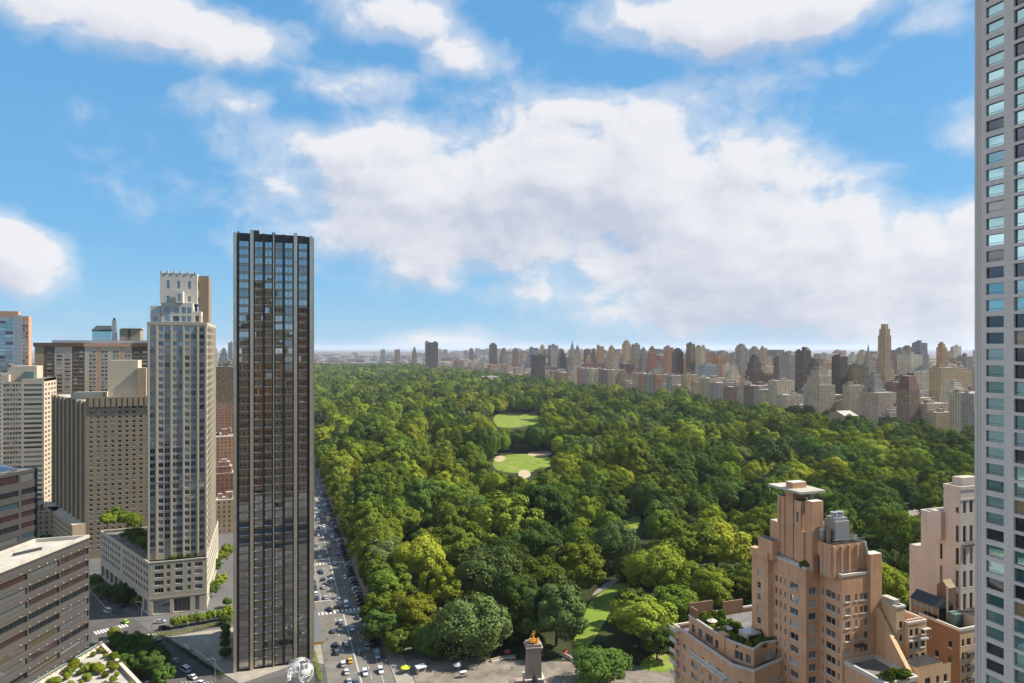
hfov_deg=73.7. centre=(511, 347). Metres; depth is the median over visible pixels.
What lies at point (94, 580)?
street tree
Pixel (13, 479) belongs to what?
window
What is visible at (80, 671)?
terrace shrub
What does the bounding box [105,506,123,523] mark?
roof tree
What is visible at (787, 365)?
tower block
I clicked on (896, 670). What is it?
terrace shrub
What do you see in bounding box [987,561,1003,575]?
window
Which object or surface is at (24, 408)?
window
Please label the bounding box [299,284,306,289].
window
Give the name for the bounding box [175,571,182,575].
window
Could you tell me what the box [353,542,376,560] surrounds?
broadleaf tree
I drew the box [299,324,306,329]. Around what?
window
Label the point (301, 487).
window
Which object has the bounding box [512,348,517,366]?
tower block
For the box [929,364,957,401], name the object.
city building
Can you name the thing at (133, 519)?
roof tree
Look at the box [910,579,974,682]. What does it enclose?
apartment house
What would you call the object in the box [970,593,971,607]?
window
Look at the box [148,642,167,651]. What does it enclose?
street tree
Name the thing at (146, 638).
street tree
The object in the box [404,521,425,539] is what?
broadleaf tree
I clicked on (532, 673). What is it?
monument
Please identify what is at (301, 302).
window
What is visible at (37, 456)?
window
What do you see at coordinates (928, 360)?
slender tower
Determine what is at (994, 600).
window
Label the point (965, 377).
city building
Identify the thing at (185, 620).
plaza tree
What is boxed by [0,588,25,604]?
window
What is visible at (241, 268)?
window
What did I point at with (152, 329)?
window
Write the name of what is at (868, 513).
broadleaf tree
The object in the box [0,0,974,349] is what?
sky
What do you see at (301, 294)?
window
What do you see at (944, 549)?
stepped tower
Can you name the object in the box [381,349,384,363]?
tower block
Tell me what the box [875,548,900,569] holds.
broadleaf tree
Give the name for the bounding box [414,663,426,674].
kiosk
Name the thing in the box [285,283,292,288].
window
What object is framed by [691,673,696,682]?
window
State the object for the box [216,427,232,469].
apartment block
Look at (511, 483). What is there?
broadleaf tree
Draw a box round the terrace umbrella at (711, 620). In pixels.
[707,618,716,622]
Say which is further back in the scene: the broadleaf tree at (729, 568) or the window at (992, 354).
the broadleaf tree at (729, 568)
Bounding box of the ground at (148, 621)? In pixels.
[32,349,974,682]
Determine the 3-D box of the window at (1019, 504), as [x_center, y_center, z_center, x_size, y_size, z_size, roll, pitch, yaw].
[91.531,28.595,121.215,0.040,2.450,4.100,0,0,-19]
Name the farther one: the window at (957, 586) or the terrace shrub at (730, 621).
the terrace shrub at (730, 621)
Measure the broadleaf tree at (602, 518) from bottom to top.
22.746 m
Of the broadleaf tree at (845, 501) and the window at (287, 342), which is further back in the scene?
the broadleaf tree at (845, 501)
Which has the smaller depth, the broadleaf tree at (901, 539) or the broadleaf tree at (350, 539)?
the broadleaf tree at (901, 539)
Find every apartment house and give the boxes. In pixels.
[670,480,918,682]
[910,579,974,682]
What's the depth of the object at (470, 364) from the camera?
3098.32 m
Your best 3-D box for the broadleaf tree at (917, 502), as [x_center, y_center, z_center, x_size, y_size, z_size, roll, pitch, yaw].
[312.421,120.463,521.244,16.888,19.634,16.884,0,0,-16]
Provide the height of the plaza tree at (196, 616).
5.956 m
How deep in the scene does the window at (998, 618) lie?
126.54 m
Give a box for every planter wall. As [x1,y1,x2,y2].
[182,643,190,650]
[192,647,224,673]
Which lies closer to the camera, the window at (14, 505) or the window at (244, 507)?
the window at (14, 505)
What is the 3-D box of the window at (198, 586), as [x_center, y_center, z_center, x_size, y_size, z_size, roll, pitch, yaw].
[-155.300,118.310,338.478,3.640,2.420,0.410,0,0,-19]
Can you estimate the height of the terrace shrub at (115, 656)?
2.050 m
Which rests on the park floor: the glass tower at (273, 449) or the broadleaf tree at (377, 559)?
the broadleaf tree at (377, 559)
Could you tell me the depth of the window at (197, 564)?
338.51 m
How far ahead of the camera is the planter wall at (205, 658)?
281.80 m
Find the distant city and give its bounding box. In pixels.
[32,348,974,433]
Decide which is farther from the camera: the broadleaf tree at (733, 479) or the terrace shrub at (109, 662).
the broadleaf tree at (733, 479)
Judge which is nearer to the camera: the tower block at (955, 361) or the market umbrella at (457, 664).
the market umbrella at (457, 664)
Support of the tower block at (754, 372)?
on the ground at (148, 621)
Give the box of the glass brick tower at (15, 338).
[0,311,31,371]
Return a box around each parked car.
[155,619,165,623]
[171,658,178,663]
[188,674,196,679]
[344,668,348,674]
[357,648,361,654]
[370,643,380,647]
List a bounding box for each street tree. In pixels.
[39,534,51,537]
[89,573,104,585]
[92,581,108,595]
[99,585,115,601]
[106,626,121,636]
[108,582,126,599]
[108,631,127,651]
[110,630,142,654]
[114,586,134,604]
[118,645,143,673]
[129,595,141,606]
[131,633,156,647]
[131,645,171,673]
[133,640,162,675]
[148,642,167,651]
[149,663,176,682]
[209,581,218,594]
[213,573,228,588]
[215,558,221,569]
[218,550,228,562]
[221,543,232,555]
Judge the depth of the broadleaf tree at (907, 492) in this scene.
552.37 m
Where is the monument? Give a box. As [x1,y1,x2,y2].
[509,631,553,682]
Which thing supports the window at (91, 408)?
in the apartment block at (98, 453)
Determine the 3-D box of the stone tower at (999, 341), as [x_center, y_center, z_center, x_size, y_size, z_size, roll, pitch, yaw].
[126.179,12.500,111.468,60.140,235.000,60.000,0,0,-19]
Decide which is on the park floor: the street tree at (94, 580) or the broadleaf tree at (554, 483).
the broadleaf tree at (554, 483)
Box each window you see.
[0,475,17,486]
[0,491,17,499]
[0,502,17,511]
[0,513,17,523]
[0,525,17,534]
[0,536,17,546]
[0,574,25,589]
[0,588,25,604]
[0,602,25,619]
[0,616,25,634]
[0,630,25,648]
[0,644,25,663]
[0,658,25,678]
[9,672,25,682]
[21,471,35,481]
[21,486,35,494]
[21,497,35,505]
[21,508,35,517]
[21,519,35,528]
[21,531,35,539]
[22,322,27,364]
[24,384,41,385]
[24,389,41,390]
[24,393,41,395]
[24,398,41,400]
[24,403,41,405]
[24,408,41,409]
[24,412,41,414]
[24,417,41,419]
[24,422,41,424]
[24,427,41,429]
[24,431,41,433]
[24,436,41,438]
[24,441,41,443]
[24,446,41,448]
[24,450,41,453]
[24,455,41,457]
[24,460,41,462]
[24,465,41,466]
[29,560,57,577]
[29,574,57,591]
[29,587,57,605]
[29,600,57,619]
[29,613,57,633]
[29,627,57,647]
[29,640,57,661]
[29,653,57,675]
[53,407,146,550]
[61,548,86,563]
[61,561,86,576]
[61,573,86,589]
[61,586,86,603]
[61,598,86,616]
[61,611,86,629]
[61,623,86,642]
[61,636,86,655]
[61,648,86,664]
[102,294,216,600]
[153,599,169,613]
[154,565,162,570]
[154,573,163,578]
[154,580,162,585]
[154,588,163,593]
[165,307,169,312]
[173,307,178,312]
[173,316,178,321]
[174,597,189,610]
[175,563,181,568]
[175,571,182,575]
[175,578,181,583]
[175,586,182,591]
[181,307,185,313]
[181,316,185,321]
[195,562,201,566]
[195,569,202,573]
[195,576,201,581]
[195,584,202,588]
[195,596,198,608]
[239,241,248,246]
[239,241,306,668]
[239,249,248,254]
[239,257,248,262]
[239,266,248,271]
[239,274,248,279]
[239,282,248,287]
[239,290,248,295]
[239,299,248,304]
[239,307,248,312]
[239,315,248,320]
[239,324,248,328]
[239,332,248,337]
[239,340,248,345]
[239,348,248,353]
[239,357,248,361]
[239,365,248,370]
[239,373,248,378]
[239,381,248,386]
[239,390,248,395]
[239,398,248,403]
[239,406,248,411]
[239,414,248,419]
[239,423,248,428]
[239,431,248,436]
[239,439,248,444]
[239,447,248,453]
[239,456,248,461]
[239,464,248,469]
[239,472,248,477]
[239,480,248,486]
[239,489,248,494]
[239,497,248,502]
[239,505,248,511]
[239,513,248,519]
[239,522,248,527]
[239,530,248,536]
[239,538,248,544]
[239,546,248,552]
[239,555,248,560]
[239,563,248,569]
[239,571,248,577]
[239,579,248,585]
[239,588,248,594]
[239,596,248,602]
[285,267,292,272]
[285,275,292,280]
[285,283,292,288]
[285,292,292,296]
[285,300,292,304]
[285,308,292,313]
[285,316,292,321]
[285,324,292,329]
[285,332,292,337]
[285,340,292,345]
[285,348,292,353]
[285,356,292,361]
[285,365,292,369]
[285,373,292,377]
[285,381,292,385]
[285,389,292,394]
[285,397,292,402]
[285,405,292,410]
[285,413,292,418]
[285,421,292,426]
[298,300,306,305]
[298,469,306,474]
[298,477,306,482]
[299,244,306,248]
[299,252,306,256]
[299,260,306,264]
[299,268,306,273]
[299,276,306,281]
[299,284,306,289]
[299,292,306,297]
[299,308,306,313]
[299,316,306,321]
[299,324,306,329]
[299,332,306,337]
[299,340,306,345]
[299,348,306,353]
[299,356,306,361]
[299,364,306,369]
[299,372,306,377]
[299,380,306,385]
[299,388,306,393]
[299,397,306,401]
[299,405,306,409]
[299,413,306,417]
[299,421,306,426]
[299,429,306,434]
[299,437,306,442]
[299,445,306,450]
[299,453,306,458]
[299,461,306,466]
[299,485,306,490]
[299,493,306,498]
[299,501,306,506]
[299,509,306,514]
[299,517,306,522]
[299,525,306,530]
[691,661,697,671]
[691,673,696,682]
[707,634,712,644]
[735,650,742,662]
[745,654,750,665]
[765,649,771,659]
[767,677,772,682]
[790,582,797,591]
[790,594,797,604]
[790,607,797,616]
[790,619,797,629]
[790,632,797,642]
[790,644,797,654]
[790,657,797,667]
[790,669,797,680]
[808,587,816,595]
[808,613,816,620]
[808,625,816,633]
[808,638,816,646]
[808,651,816,659]
[809,600,816,607]
[809,664,816,671]
[809,676,815,682]
[825,590,835,600]
[825,615,835,626]
[825,628,835,639]
[825,641,835,652]
[825,654,835,665]
[825,667,835,678]
[826,603,835,613]
[845,595,850,603]
[845,608,850,616]
[845,621,850,629]
[845,634,850,642]
[845,648,850,655]
[939,544,942,559]
[939,566,942,580]
[955,548,958,565]
[956,526,958,542]
[956,571,958,587]
[956,593,958,610]
[963,526,966,542]
[963,549,966,565]
[963,571,966,588]
[963,594,964,608]
[969,525,972,542]
[969,548,972,564]
[969,570,972,587]
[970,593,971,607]
[987,1,1003,17]
[987,17,1003,34]
[987,34,1003,50]
[987,50,1003,66]
[987,67,1003,82]
[987,84,1003,99]
[987,100,1003,115]
[987,117,1003,131]
[987,133,1003,147]
[987,150,1003,164]
[987,167,1003,180]
[987,183,1003,196]
[987,200,1003,213]
[987,216,1003,229]
[987,233,1003,245]
[987,250,1003,261]
[987,266,1003,278]
[987,283,1003,294]
[987,299,1003,310]
[987,316,1003,326]
[987,332,1003,343]
[987,349,1003,359]
[987,365,1003,376]
[987,382,1003,392]
[987,398,1003,409]
[987,414,1003,426]
[987,430,1003,442]
[987,447,1003,459]
[987,463,1003,475]
[987,479,1003,492]
[987,495,1003,509]
[987,512,1003,525]
[987,528,1003,542]
[987,544,1003,558]
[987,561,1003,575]
[987,577,1003,592]
[987,593,1003,608]
[987,609,1003,625]
[987,626,1003,641]
[987,642,1003,658]
[987,658,1003,674]
[987,674,1003,682]
[1015,449,1023,463]
[1016,0,1023,5]
[1016,7,1023,22]
[1016,24,1023,39]
[1016,41,1023,56]
[1016,59,1023,73]
[1016,75,1023,90]
[1016,92,1023,107]
[1016,110,1023,124]
[1016,127,1023,140]
[1016,144,1023,157]
[1016,161,1023,174]
[1016,178,1023,191]
[1016,195,1023,208]
[1016,212,1023,225]
[1016,229,1023,242]
[1016,246,1023,259]
[1016,263,1023,276]
[1016,280,1023,293]
[1016,297,1023,310]
[1016,314,1023,327]
[1016,331,1023,344]
[1016,348,1023,361]
[1016,365,1023,378]
[1016,382,1023,395]
[1016,399,1023,412]
[1016,416,1023,429]
[1016,433,1023,446]
[1016,466,1023,480]
[1016,483,1023,497]
[1016,500,1023,514]
[1016,517,1023,531]
[1016,534,1023,548]
[1016,551,1023,565]
[1016,568,1023,582]
[1016,585,1023,599]
[1016,602,1023,616]
[1016,619,1023,633]
[1016,636,1023,650]
[1016,653,1023,667]
[1016,670,1023,682]
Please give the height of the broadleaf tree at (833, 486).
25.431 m
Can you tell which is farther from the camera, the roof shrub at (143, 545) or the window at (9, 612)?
the roof shrub at (143, 545)
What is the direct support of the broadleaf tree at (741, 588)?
on the park floor
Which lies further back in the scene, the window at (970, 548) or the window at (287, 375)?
the window at (287, 375)
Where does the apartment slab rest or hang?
on the ground at (148, 621)
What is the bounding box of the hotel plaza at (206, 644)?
[164,628,288,682]
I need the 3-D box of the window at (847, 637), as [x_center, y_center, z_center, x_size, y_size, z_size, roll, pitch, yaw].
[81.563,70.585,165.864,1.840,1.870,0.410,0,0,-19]
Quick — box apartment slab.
[33,338,146,394]
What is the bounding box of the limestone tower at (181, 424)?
[100,270,218,615]
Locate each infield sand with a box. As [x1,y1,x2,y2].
[494,456,505,461]
[518,470,530,478]
[528,451,550,455]
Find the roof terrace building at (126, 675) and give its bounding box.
[31,636,141,682]
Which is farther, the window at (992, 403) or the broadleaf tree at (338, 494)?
the broadleaf tree at (338, 494)
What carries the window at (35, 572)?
in the office block at (44, 606)
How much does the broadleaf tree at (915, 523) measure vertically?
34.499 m
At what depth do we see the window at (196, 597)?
339.09 m
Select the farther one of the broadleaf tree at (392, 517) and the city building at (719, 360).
the city building at (719, 360)
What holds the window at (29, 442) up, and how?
in the office block at (28, 391)
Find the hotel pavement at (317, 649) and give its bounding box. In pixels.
[313,644,323,663]
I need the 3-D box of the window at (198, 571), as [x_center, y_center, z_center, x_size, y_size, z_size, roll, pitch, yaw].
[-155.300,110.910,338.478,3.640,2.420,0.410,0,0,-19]
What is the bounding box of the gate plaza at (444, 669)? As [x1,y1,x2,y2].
[401,647,673,682]
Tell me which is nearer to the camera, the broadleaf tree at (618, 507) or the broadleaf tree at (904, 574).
the broadleaf tree at (904, 574)
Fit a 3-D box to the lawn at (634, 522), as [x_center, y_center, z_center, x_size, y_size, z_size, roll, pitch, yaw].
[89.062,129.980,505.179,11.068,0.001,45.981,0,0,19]
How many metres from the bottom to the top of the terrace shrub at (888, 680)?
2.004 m
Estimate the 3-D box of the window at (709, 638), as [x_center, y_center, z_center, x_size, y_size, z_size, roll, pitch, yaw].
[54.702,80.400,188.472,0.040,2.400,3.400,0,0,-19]
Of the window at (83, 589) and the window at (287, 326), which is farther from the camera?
the window at (287, 326)
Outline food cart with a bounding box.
[459,670,466,677]
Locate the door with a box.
[823,561,840,578]
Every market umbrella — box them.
[401,665,409,672]
[453,662,460,670]
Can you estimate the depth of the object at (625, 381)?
1723.32 m
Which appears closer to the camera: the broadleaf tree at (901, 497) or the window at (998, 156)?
the window at (998, 156)
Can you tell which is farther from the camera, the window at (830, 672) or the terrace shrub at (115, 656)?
the terrace shrub at (115, 656)
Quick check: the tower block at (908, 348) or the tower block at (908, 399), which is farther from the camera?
the tower block at (908, 348)
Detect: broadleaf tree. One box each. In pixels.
[332,500,345,517]
[334,489,348,501]
[334,495,345,508]
[338,514,353,530]
[340,497,386,539]
[343,487,356,498]
[344,481,382,512]
[345,535,355,548]
[346,537,366,557]
[351,472,380,490]
[353,472,385,499]
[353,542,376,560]
[354,540,368,555]
[357,520,402,543]
[357,552,386,578]
[358,536,407,569]
[358,546,367,566]
[359,592,397,618]
[360,608,402,643]
[362,559,389,586]
[365,536,383,546]
[367,564,384,588]
[374,511,399,526]
[377,625,414,653]
[378,470,403,488]
[379,485,403,501]
[381,494,402,501]
[382,497,412,518]
[395,509,426,543]
[401,477,437,514]
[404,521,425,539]
[411,527,439,543]
[420,512,437,530]
[421,498,437,514]
[426,475,451,499]
[431,495,469,534]
[442,482,478,503]
[444,476,458,484]
[455,494,486,515]
[455,542,524,607]
[458,481,478,493]
[465,507,479,538]
[471,490,543,543]
[480,536,531,571]
[483,469,509,496]
[494,611,525,643]
[499,532,523,554]
[501,475,523,491]
[502,492,522,501]
[503,486,525,494]
[518,475,577,532]
[518,518,562,559]
[523,476,549,492]
[545,480,565,487]
[545,536,606,592]
[559,483,579,502]
[562,522,596,549]
[568,517,589,528]
[571,496,600,523]
[574,487,605,526]
[579,483,590,495]
[585,478,604,493]
[591,509,621,533]
[592,519,640,572]
[598,482,619,499]
[602,498,610,512]
[606,494,628,516]
[612,555,640,580]
[614,587,647,607]
[629,478,657,517]
[634,472,660,488]
[638,620,673,660]
[644,502,674,539]
[645,487,688,520]
[645,584,698,621]
[647,517,723,562]
[666,481,695,497]
[680,511,688,518]
[684,513,697,524]
[685,488,721,518]
[686,517,751,567]
[687,481,713,496]
[689,568,699,575]
[692,482,715,497]
[693,502,726,522]
[699,507,723,524]
[704,482,740,514]
[706,476,729,485]
[719,562,740,577]
[721,479,745,490]
[722,476,744,484]
[724,508,747,522]
[727,522,739,532]
[729,513,746,525]
[729,569,751,604]
[734,560,751,578]
[736,487,742,511]
[736,523,763,551]
[739,482,776,512]
[743,505,776,528]
[753,514,776,536]
[757,485,781,503]
[758,501,776,512]
[766,478,787,493]
[808,483,837,510]
[822,492,864,517]
[823,465,857,486]
[823,502,858,530]
[824,480,846,494]
[824,505,865,537]
[841,476,864,493]
[842,479,868,509]
[854,519,873,533]
[857,479,898,505]
[858,505,896,527]
[858,528,889,551]
[863,495,903,510]
[870,506,908,534]
[874,520,920,556]
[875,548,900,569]
[882,562,908,606]
[885,495,909,516]
[885,569,908,598]
[890,491,903,503]
[893,510,920,541]
[896,552,908,575]
[899,483,921,500]
[908,493,928,515]
[916,480,941,496]
[920,489,943,508]
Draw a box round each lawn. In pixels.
[493,454,550,472]
[494,413,538,427]
[574,583,629,646]
[623,516,640,531]
[640,654,672,672]
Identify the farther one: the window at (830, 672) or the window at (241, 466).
the window at (241, 466)
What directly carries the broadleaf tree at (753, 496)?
on the park floor
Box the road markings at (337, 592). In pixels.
[314,476,383,681]
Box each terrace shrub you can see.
[45,677,55,682]
[49,677,61,682]
[62,670,72,678]
[66,666,75,672]
[67,662,80,668]
[69,658,79,662]
[76,668,84,674]
[80,665,88,670]
[82,672,91,678]
[89,662,100,670]
[93,664,105,672]
[101,671,109,677]
[106,660,114,666]
[109,652,117,657]
[109,663,119,670]
[109,676,117,681]
[110,654,120,659]
[710,611,718,618]
[717,611,725,619]
[718,617,725,625]
[726,618,734,624]
[731,622,739,631]
[739,637,745,642]
[745,641,752,646]
[751,637,760,644]
[799,560,806,568]
[882,668,895,680]
[882,676,893,682]
[890,667,900,675]
[895,669,909,680]
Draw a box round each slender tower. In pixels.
[586,354,590,361]
[611,353,618,368]
[663,345,673,373]
[686,342,694,373]
[696,345,705,373]
[857,350,865,361]
[891,350,893,368]
[927,353,929,366]
[953,345,960,354]
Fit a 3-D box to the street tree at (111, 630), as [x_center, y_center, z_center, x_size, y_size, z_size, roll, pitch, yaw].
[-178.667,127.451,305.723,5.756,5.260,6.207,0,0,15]
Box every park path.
[593,578,618,594]
[908,509,919,515]
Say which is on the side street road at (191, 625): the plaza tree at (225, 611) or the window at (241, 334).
the plaza tree at (225, 611)
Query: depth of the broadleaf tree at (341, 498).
518.16 m
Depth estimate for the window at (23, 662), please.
197.23 m
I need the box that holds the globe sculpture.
[285,657,313,682]
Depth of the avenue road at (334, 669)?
329.18 m
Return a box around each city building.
[698,363,718,377]
[712,354,726,377]
[722,363,731,377]
[727,364,739,381]
[761,364,772,372]
[763,372,772,382]
[798,388,803,394]
[817,359,831,370]
[848,363,867,384]
[888,378,899,397]
[896,373,913,378]
[920,390,928,396]
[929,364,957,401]
[941,360,963,367]
[957,362,971,390]
[973,365,974,390]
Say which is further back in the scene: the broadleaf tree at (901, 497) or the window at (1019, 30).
the broadleaf tree at (901, 497)
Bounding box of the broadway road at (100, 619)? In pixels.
[89,585,233,682]
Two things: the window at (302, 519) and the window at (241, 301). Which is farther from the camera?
the window at (302, 519)
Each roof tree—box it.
[98,512,117,526]
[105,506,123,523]
[115,511,133,524]
[125,512,143,526]
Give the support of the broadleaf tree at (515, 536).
on the park floor
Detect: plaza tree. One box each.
[169,616,178,625]
[177,615,182,627]
[181,615,188,626]
[187,613,194,621]
[193,611,199,624]
[198,612,206,622]
[205,610,211,619]
[210,609,216,620]
[214,609,223,618]
[219,614,231,622]
[219,629,230,638]
[219,647,232,656]
[220,621,230,631]
[220,637,230,646]
[222,597,232,604]
[222,607,228,614]
[227,606,232,615]
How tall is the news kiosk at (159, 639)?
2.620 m
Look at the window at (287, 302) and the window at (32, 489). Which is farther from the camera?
the window at (287, 302)
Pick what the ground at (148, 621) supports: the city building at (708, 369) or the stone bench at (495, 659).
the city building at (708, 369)
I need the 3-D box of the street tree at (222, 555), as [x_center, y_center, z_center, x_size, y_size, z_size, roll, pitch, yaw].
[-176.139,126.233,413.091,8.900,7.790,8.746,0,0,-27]
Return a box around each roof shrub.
[118,528,135,537]
[128,530,141,540]
[131,535,144,543]
[132,526,144,532]
[137,535,146,544]
[138,530,146,535]
[140,540,146,548]
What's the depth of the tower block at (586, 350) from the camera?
2453.04 m
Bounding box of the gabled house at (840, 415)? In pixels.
[829,410,857,423]
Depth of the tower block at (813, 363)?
1259.47 m
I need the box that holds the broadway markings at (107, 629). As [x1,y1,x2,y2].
[89,589,212,682]
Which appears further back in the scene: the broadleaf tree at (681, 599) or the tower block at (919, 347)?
the tower block at (919, 347)
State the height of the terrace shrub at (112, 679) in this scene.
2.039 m
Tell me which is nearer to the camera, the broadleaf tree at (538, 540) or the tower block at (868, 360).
the broadleaf tree at (538, 540)
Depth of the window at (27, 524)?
256.30 m
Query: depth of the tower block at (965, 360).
1401.82 m
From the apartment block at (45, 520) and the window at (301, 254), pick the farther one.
the apartment block at (45, 520)
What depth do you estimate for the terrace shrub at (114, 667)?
210.58 m
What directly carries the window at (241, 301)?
in the glass tower at (273, 449)
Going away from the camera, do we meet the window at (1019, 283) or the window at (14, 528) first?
the window at (1019, 283)
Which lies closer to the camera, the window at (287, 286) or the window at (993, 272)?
the window at (993, 272)
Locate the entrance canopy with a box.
[314,610,323,652]
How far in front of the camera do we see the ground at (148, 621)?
376.98 m
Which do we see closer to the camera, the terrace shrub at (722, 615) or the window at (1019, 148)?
the window at (1019, 148)
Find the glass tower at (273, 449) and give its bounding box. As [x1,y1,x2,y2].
[233,230,313,672]
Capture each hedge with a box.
[151,618,232,636]
[155,632,224,677]
[313,651,322,680]
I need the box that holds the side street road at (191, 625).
[147,604,314,634]
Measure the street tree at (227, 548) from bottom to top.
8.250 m
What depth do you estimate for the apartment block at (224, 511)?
480.08 m
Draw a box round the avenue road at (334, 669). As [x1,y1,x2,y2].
[314,461,395,682]
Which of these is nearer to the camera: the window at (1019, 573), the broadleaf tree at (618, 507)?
the window at (1019, 573)
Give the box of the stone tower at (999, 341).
[975,0,1023,682]
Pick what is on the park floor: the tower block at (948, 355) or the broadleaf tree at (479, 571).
the broadleaf tree at (479, 571)
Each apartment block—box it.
[0,363,13,464]
[37,503,58,537]
[42,360,146,557]
[216,360,232,402]
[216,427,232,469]
[216,459,232,496]
[216,491,232,532]
[219,348,228,365]
[228,341,232,365]
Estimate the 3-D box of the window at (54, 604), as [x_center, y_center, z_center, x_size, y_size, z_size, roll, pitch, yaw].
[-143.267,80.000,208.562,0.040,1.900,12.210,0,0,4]
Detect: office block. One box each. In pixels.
[0,535,89,682]
[1,365,56,502]
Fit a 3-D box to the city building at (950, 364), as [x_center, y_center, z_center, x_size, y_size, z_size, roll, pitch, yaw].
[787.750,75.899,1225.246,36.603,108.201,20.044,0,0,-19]
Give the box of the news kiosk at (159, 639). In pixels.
[155,637,162,644]
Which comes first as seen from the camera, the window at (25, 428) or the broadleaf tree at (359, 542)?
the broadleaf tree at (359, 542)
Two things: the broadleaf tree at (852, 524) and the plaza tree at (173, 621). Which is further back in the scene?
the broadleaf tree at (852, 524)
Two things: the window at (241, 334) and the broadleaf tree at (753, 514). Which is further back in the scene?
the broadleaf tree at (753, 514)
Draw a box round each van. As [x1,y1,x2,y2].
[103,607,111,613]
[180,664,190,672]
[344,600,348,607]
[374,649,379,658]
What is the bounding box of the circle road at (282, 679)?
[252,666,326,682]
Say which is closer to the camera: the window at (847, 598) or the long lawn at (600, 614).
the window at (847, 598)
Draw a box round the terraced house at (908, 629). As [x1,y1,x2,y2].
[881,595,950,682]
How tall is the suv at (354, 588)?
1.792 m
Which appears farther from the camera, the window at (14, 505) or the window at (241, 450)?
the window at (241, 450)
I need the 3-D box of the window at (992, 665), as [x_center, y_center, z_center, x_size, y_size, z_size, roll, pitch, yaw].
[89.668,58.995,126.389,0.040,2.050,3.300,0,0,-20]
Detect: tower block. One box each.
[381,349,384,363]
[394,349,399,362]
[412,347,416,363]
[425,341,428,367]
[429,341,437,368]
[469,348,473,362]
[489,343,496,364]
[499,348,507,363]
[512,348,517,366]
[529,347,537,366]
[531,354,544,378]
[539,344,545,366]
[548,344,557,367]
[557,349,565,368]
[569,341,574,364]
[575,345,580,364]
[584,348,590,361]
[591,348,596,362]
[597,345,603,366]
[606,345,615,367]
[622,340,630,363]
[631,343,639,368]
[639,347,646,372]
[646,346,657,371]
[672,348,682,373]
[683,354,685,372]
[706,351,711,362]
[716,350,730,364]
[730,352,733,364]
[736,344,746,376]
[746,355,762,384]
[749,346,759,361]
[760,346,766,365]
[771,350,778,365]
[773,354,781,379]
[779,351,794,379]
[795,346,810,392]
[804,359,818,383]
[804,367,834,415]
[820,353,833,360]
[832,352,847,393]
[848,352,858,362]
[861,344,874,373]
[865,371,885,391]
[875,324,894,391]
[894,347,906,374]
[897,351,922,375]
[897,376,919,424]
[902,345,911,351]
[912,340,926,370]
[914,367,928,389]
[936,342,946,363]
[939,380,964,407]
[947,349,949,360]
[947,357,961,363]
[949,350,958,359]
[957,353,972,390]
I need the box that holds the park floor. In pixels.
[350,409,919,666]
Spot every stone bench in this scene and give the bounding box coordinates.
[490,655,515,661]
[561,653,573,662]
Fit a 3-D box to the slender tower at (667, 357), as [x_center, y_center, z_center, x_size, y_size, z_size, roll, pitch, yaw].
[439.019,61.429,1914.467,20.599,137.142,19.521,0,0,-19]
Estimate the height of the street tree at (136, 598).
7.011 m
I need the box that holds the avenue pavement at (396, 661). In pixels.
[314,456,414,682]
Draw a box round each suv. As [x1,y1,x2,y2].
[158,625,169,630]
[340,660,345,666]
[351,586,360,590]
[362,667,367,675]
[368,636,378,641]
[377,665,383,673]
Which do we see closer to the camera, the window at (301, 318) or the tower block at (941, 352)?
the window at (301, 318)
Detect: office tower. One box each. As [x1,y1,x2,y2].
[0,465,36,550]
[92,318,144,339]
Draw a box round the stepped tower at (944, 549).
[909,475,974,615]
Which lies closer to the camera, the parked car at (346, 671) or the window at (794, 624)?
the window at (794, 624)

